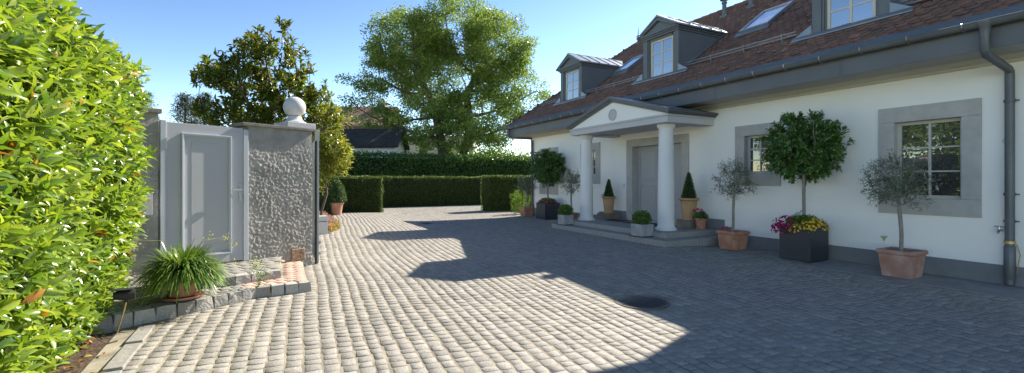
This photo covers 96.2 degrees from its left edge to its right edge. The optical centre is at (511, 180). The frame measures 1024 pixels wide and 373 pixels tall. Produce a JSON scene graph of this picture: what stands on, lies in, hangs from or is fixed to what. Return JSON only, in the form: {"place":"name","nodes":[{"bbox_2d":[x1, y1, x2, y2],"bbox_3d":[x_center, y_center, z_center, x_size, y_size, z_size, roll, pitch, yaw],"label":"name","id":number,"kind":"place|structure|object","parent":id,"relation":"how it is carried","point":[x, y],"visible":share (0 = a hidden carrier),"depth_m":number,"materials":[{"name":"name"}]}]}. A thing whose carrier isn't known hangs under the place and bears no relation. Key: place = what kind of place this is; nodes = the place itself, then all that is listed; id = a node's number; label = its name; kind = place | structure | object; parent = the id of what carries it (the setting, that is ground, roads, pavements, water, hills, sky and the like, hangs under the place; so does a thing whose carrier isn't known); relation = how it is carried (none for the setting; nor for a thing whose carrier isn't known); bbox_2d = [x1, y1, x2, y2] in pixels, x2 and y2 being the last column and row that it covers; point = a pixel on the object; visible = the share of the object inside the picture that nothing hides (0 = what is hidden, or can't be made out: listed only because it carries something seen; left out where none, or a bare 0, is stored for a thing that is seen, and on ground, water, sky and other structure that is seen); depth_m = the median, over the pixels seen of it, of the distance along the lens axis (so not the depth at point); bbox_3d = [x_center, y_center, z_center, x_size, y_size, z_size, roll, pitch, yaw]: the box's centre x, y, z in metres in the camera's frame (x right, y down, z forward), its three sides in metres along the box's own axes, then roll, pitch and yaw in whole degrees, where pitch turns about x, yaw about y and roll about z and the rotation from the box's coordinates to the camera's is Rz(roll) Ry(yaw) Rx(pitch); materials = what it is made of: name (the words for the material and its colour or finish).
{"place":"outdoors","nodes":[
{"label":"outdoors","id":0,"kind":"place"},
{"bbox_2d":[44,331,120,372],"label":"soil bed","id":1,"kind":"object","parent":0,"point":[99,343],"visible":0.29,"depth_m":3.86,"materials":[{"name":"brown soil"}]},
{"bbox_2d":[0,0,156,372],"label":"laurel hedge","id":2,"kind":"object","parent":1,"relation":"on","point":[71,112],"visible":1,"depth_m":3.31,"materials":[{"name":"green plant"}]},
{"bbox_2d":[49,325,132,372],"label":"fallen leaves","id":3,"kind":"object","parent":1,"relation":"on","point":[103,353],"visible":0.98,"depth_m":3.76,"materials":[{"name":"brown plant"}]},
{"bbox_2d":[111,287,135,333],"bbox_3d":[-3.682,1.258,4.363,0.177,0.449,0.109,0,0,-28],"label":"garden spotlight","id":4,"kind":"object","parent":1,"relation":"on","point":[125,294],"visible":0.95,"depth_m":4.34,"materials":[{"name":"black metal"}]},
{"bbox_2d":[60,0,743,155],"label":"sky","id":5,"kind":"structure","parent":0,"point":[169,37],"materials":[{"name":"blue"}]},
{"bbox_2d":[81,205,1023,372],"bbox_3d":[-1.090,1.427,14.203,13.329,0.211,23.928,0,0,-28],"label":"courtyard paving","id":6,"kind":"structure","parent":0,"point":[481,360],"depth_m":5.05,"materials":[{"name":"stone"}]},
{"bbox_2d":[102,324,155,372],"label":"kerb","id":7,"kind":"structure","parent":6,"relation":"on","point":[120,360],"depth_m":3.87,"materials":[{"name":"stone"}]},
{"bbox_2d":[69,257,310,335],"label":"garden steps","id":8,"kind":"structure","parent":6,"relation":"on","point":[287,278],"depth_m":5.37,"materials":[{"name":"stone"}]},
{"bbox_2d":[122,231,260,304],"bbox_3d":[-3.552,0.930,5.009,1.191,0.717,1.025,0,0,26],"label":"strap leaf plant","id":9,"kind":"object","parent":8,"relation":"on","point":[179,274],"visible":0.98,"depth_m":4.86,"materials":[{"name":"plant"}]},
{"bbox_2d":[249,257,269,286],"bbox_3d":[-3.055,1.117,5.565,0.234,0.373,0.209,0,0,-28],"label":"step weed","id":10,"kind":"object","parent":8,"relation":"on","point":[258,276],"visible":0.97,"depth_m":5.56,"materials":[{"name":"green plant"}]},
{"bbox_2d":[187,15,344,145],"bbox_3d":[-5.621,-1.112,10.601,3.362,5.129,2.112,0,0,0],"label":"magnolia tree","id":11,"kind":"object","parent":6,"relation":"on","point":[221,75],"visible":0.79,"depth_m":10.13,"materials":[{"name":"green plant"}]},
{"bbox_2d":[312,130,320,263],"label":"sliding gate","id":12,"kind":"structure","parent":6,"relation":"on","point":[316,242],"depth_m":7.75,"materials":[{"name":"grey metal"}]},
{"bbox_2d":[319,215,327,234],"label":"letterbox block","id":13,"kind":"structure","parent":6,"relation":"on","point":[323,224],"depth_m":11.27,"materials":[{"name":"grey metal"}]},
{"bbox_2d":[319,194,331,214],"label":"box hedge","id":14,"kind":"object","parent":6,"relation":"on","point":[327,208],"visible":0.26,"depth_m":17.30,"materials":[{"name":"green plant"}]},
{"bbox_2d":[319,211,341,233],"bbox_3d":[-5.770,1.227,13.928,0.727,0.326,5.637,0,0,-28],"label":"flower bed","id":15,"kind":"object","parent":6,"relation":"on","point":[333,224],"visible":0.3,"depth_m":12.17,"materials":[{"name":"yellow plant"}]},
{"bbox_2d":[312,99,354,214],"bbox_3d":[-5.494,-0.528,13.634,1.795,3.864,1.598,0,0,0],"label":"yellow shrub","id":16,"kind":"object","parent":6,"relation":"on","point":[331,162],"visible":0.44,"depth_m":13.51,"materials":[{"name":"green plant"}]},
{"bbox_2d":[327,179,346,214],"bbox_3d":[-6.756,0.644,17.617,0.842,1.392,0.835,0,0,-28],"label":"potted topiary","id":17,"kind":"object","parent":6,"relation":"on","point":[337,193],"visible":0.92,"depth_m":17.43,"materials":[{"name":"plant"}]},
{"bbox_2d":[319,175,383,211],"bbox_3d":[-7.922,0.630,19.059,5.017,1.723,1.438,0,0,-28],"label":"clipped hedge","id":18,"kind":"object","parent":6,"relation":"on","point":[364,193],"visible":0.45,"depth_m":19.29,"materials":[{"name":"green plant"}]},
{"bbox_2d":[335,175,512,207],"bbox_3d":[-4.430,0.602,25.276,11.624,1.817,1.242,0,0,-28],"label":"clipped hedge","id":19,"kind":"object","parent":6,"relation":"on","point":[410,191],"visible":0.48,"depth_m":24.80,"materials":[{"name":"green plant"}]},
{"bbox_2d":[480,174,530,211],"bbox_3d":[0.298,0.602,21.712,3.631,1.781,1.131,0,0,-28],"label":"clipped hedge","id":20,"kind":"object","parent":6,"relation":"on","point":[497,190],"visible":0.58,"depth_m":20.90,"materials":[{"name":"green plant"}]},
{"bbox_2d":[509,189,530,213],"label":"corner shrub","id":21,"kind":"object","parent":6,"relation":"on","point":[518,204],"visible":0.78,"depth_m":18.98,"materials":[{"name":"green plant"}]},
{"bbox_2d":[557,168,579,219],"bbox_3d":[1.854,0.446,14.307,1.027,1.678,0.921,0,0,-28],"label":"potted olive tree","id":22,"kind":"object","parent":6,"relation":"on","point":[571,189],"visible":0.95,"depth_m":14.23,"materials":[{"name":"green plant"}]},
{"bbox_2d":[613,295,669,309],"bbox_3d":[1.573,1.491,5.599,0.670,0.036,0.670,0,0,37],"label":"manhole cover","id":23,"kind":"object","parent":6,"relation":"on","point":[657,303],"visible":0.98,"depth_m":5.50,"materials":[{"name":"metal"}]},
{"bbox_2d":[514,215,1023,299],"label":"footpath","id":24,"kind":"structure","parent":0,"point":[990,288],"depth_m":6.90,"materials":[{"name":"grey stone"}]},
{"bbox_2d":[513,175,538,216],"bbox_3d":[0.535,0.574,17.758,1.012,1.652,0.957,0,0,-6],"label":"potted olive tree","id":25,"kind":"object","parent":24,"relation":"on","point":[526,211],"visible":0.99,"depth_m":17.64,"materials":[{"name":"green plant"}]},
{"bbox_2d":[527,147,566,219],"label":"potted trees","id":26,"kind":"object","parent":24,"relation":"on","point":[547,208],"visible":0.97,"depth_m":16.36,"materials":[{"name":"plant"}]},
{"bbox_2d":[711,157,758,250],"bbox_3d":[4.760,0.457,9.801,1.103,2.016,0.947,0,0,-28],"label":"potted olive tree","id":27,"kind":"object","parent":24,"relation":"on","point":[731,239],"visible":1,"depth_m":9.68,"materials":[{"name":"green plant"}]},
{"bbox_2d":[759,109,854,262],"bbox_3d":[5.433,0.088,8.603,1.414,2.799,1.482,0,0,-10],"label":"square planter","id":28,"kind":"object","parent":24,"relation":"on","point":[803,237],"visible":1,"depth_m":8.35,"materials":[{"name":"plant"}]},
{"bbox_2d":[858,148,944,278],"bbox_3d":[6.015,0.493,7.209,0.935,2.015,1.071,0,0,19],"label":"potted olive tree","id":29,"kind":"object","parent":24,"relation":"on","point":[900,261],"visible":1,"depth_m":7.12,"materials":[{"name":"green plant"}]},
{"label":"ground","id":30,"kind":"structure","parent":0,"visible":0},
{"bbox_2d":[138,90,161,119],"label":"conifer tree","id":31,"kind":"object","parent":30,"relation":"on","point":[149,96],"visible":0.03,"depth_m":31.24,"materials":[{"name":"green plant"}]},
{"bbox_2d":[163,91,202,124],"bbox_3d":[-25.636,-2.736,35.970,5.037,8.372,5.410,0,0,0],"label":"conifer tree","id":32,"kind":"object","parent":30,"relation":"on","point":[183,112],"visible":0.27,"depth_m":35.71,"materials":[{"name":"green plant"}]},
{"bbox_2d":[192,91,215,124],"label":"conifer tree","id":33,"kind":"object","parent":30,"relation":"on","point":[203,97],"visible":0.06,"depth_m":38.30,"materials":[{"name":"green plant"}]},
{"bbox_2d":[92,107,316,276],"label":"garden wall","id":34,"kind":"structure","parent":30,"relation":"on","point":[280,191],"depth_m":7.09,"materials":[{"name":"stone"}]},
{"bbox_2d":[139,193,151,214],"bbox_3d":[-4.624,0.300,5.710,0.106,0.280,0.230,0,0,37],"label":"wall letterbox","id":35,"kind":"object","parent":34,"relation":"attached to","point":[148,211],"depth_m":5.74,"materials":[{"name":"grey metal"}]},
{"bbox_2d":[158,120,248,262],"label":"garden gate","id":36,"kind":"structure","parent":34,"relation":"attached to","point":[203,179],"depth_m":6.35,"materials":[{"name":"white metal"}]},
{"bbox_2d":[274,97,315,128],"bbox_3d":[-3.583,-1.109,7.580,0.460,0.527,0.470,0,0,37],"label":"stone ball","id":37,"kind":"object","parent":34,"relation":"on","point":[294,108],"visible":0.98,"depth_m":7.46,"materials":[{"name":"stone"}]},
{"bbox_2d":[306,100,405,157],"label":"neighbour house","id":38,"kind":"structure","parent":30,"relation":"on","point":[348,125],"depth_m":43.34,"materials":[{"name":"brown"}]},
{"bbox_2d":[313,129,409,157],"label":"outbuilding","id":39,"kind":"structure","parent":30,"relation":"on","point":[383,140],"depth_m":33.87,"materials":[{"name":"black"}]},
{"bbox_2d":[320,149,530,176],"bbox_3d":[-6.535,-0.125,29.869,24.437,3.733,2.082,0,0,-28],"label":"tall hedge","id":40,"kind":"object","parent":30,"relation":"on","point":[390,163],"visible":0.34,"depth_m":30.09,"materials":[{"name":"green plant"}]},
{"bbox_2d":[406,136,477,158],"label":"white house","id":41,"kind":"structure","parent":30,"relation":"on","point":[412,149],"depth_m":47.00,"materials":[{"name":"white paint"}]},
{"bbox_2d":[334,0,553,155],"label":"broadleaf tree","id":42,"kind":"object","parent":30,"relation":"on","point":[434,41],"visible":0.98,"depth_m":36.16,"materials":[{"name":"green plant"}]},
{"bbox_2d":[466,142,530,160],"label":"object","id":43,"kind":"object","parent":30,"relation":"on","point":[494,152],"visible":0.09,"depth_m":39.88,"materials":[{"name":"green plant"}]},
{"bbox_2d":[502,0,1023,286],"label":"house","id":44,"kind":"structure","parent":30,"relation":"on","point":[655,113],"depth_m":8.74,"materials":[{"name":"white paint"}]},
{"bbox_2d":[557,204,572,224],"bbox_3d":[1.542,0.976,13.230,0.474,0.614,0.483,0,0,-28],"label":"concrete cube pot","id":45,"kind":"object","parent":44,"relation":"on","point":[566,218],"visible":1,"depth_m":13.11,"materials":[{"name":"concrete"}]},
{"bbox_2d":[580,142,599,183],"bbox_3d":[2.651,-0.545,15.219,0.202,1.330,1.050,0,0,-28],"label":"window","id":46,"kind":"structure","parent":44,"relation":"in","point":[595,146],"depth_m":14.85,"materials":[{"name":"paint"}]},
{"bbox_2d":[597,179,620,219],"bbox_3d":[2.922,0.556,13.877,0.500,1.216,0.500,0,0,-28],"label":"potted conifer","id":47,"kind":"object","parent":44,"relation":"on","point":[608,197],"visible":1,"depth_m":13.76,"materials":[{"name":"beige ceramic"}]},
{"bbox_2d":[608,219,628,221],"bbox_3d":[3.027,1.157,13.199,0.460,0.012,0.580,0,0,-28],"label":"door mat","id":48,"kind":"object","parent":44,"relation":"attached to","point":[618,220],"depth_m":13.09,"materials":[{"name":"black rubber"}]},
{"bbox_2d":[622,221,657,226],"bbox_3d":[3.536,1.156,12.156,0.600,0.014,1.200,0,0,-28],"label":"door mat","id":49,"kind":"object","parent":44,"relation":"attached to","point":[655,224],"depth_m":12.16,"materials":[{"name":"grey"}]},
{"bbox_2d":[629,210,653,237],"bbox_3d":[2.974,0.977,10.482,0.467,0.613,0.488,0,0,-28],"label":"concrete cube pot","id":50,"kind":"object","parent":44,"relation":"on","point":[641,227],"visible":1,"depth_m":10.37,"materials":[{"name":"concrete"}]},
{"bbox_2d":[637,143,680,222],"bbox_3d":[4.129,0.082,12.696,0.050,2.105,1.830,0,0,-28],"label":"front door","id":51,"kind":"structure","parent":44,"relation":"in","point":[649,183],"depth_m":13.10,"materials":[{"name":"grey paint"}]},
{"bbox_2d":[677,172,698,228],"bbox_3d":[4.312,0.479,11.207,0.481,1.370,0.481,0,0,-28],"label":"potted conifer","id":52,"kind":"object","parent":44,"relation":"on","point":[688,199],"visible":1,"depth_m":11.09,"materials":[{"name":"beige ceramic"}]},
{"bbox_2d":[693,208,708,229],"bbox_3d":[4.473,0.909,10.899,0.369,0.510,0.345,0,0,-28],"label":"geranium pot","id":53,"kind":"object","parent":44,"relation":"on","point":[701,217],"visible":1,"depth_m":10.81,"materials":[{"name":"ceramic"}]},
{"bbox_2d":[735,122,780,185],"bbox_3d":[5.376,-0.545,9.985,0.202,1.330,1.050,0,0,-28],"label":"window","id":54,"kind":"structure","parent":44,"relation":"in","point":[748,147],"depth_m":10.08,"materials":[{"name":"paint"}]},
{"bbox_2d":[506,0,1023,224],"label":"trim","id":55,"kind":"structure","parent":44,"relation":"in","point":[729,54],"depth_m":11.60,"materials":[{"name":"paint"}]},
{"bbox_2d":[878,98,981,217],"bbox_3d":[6.717,-0.330,7.409,0.202,1.780,1.300,0,0,-28],"label":"window","id":56,"kind":"structure","parent":44,"relation":"in","point":[948,135],"depth_m":7.30,"materials":[{"name":"paint"}]}
]}

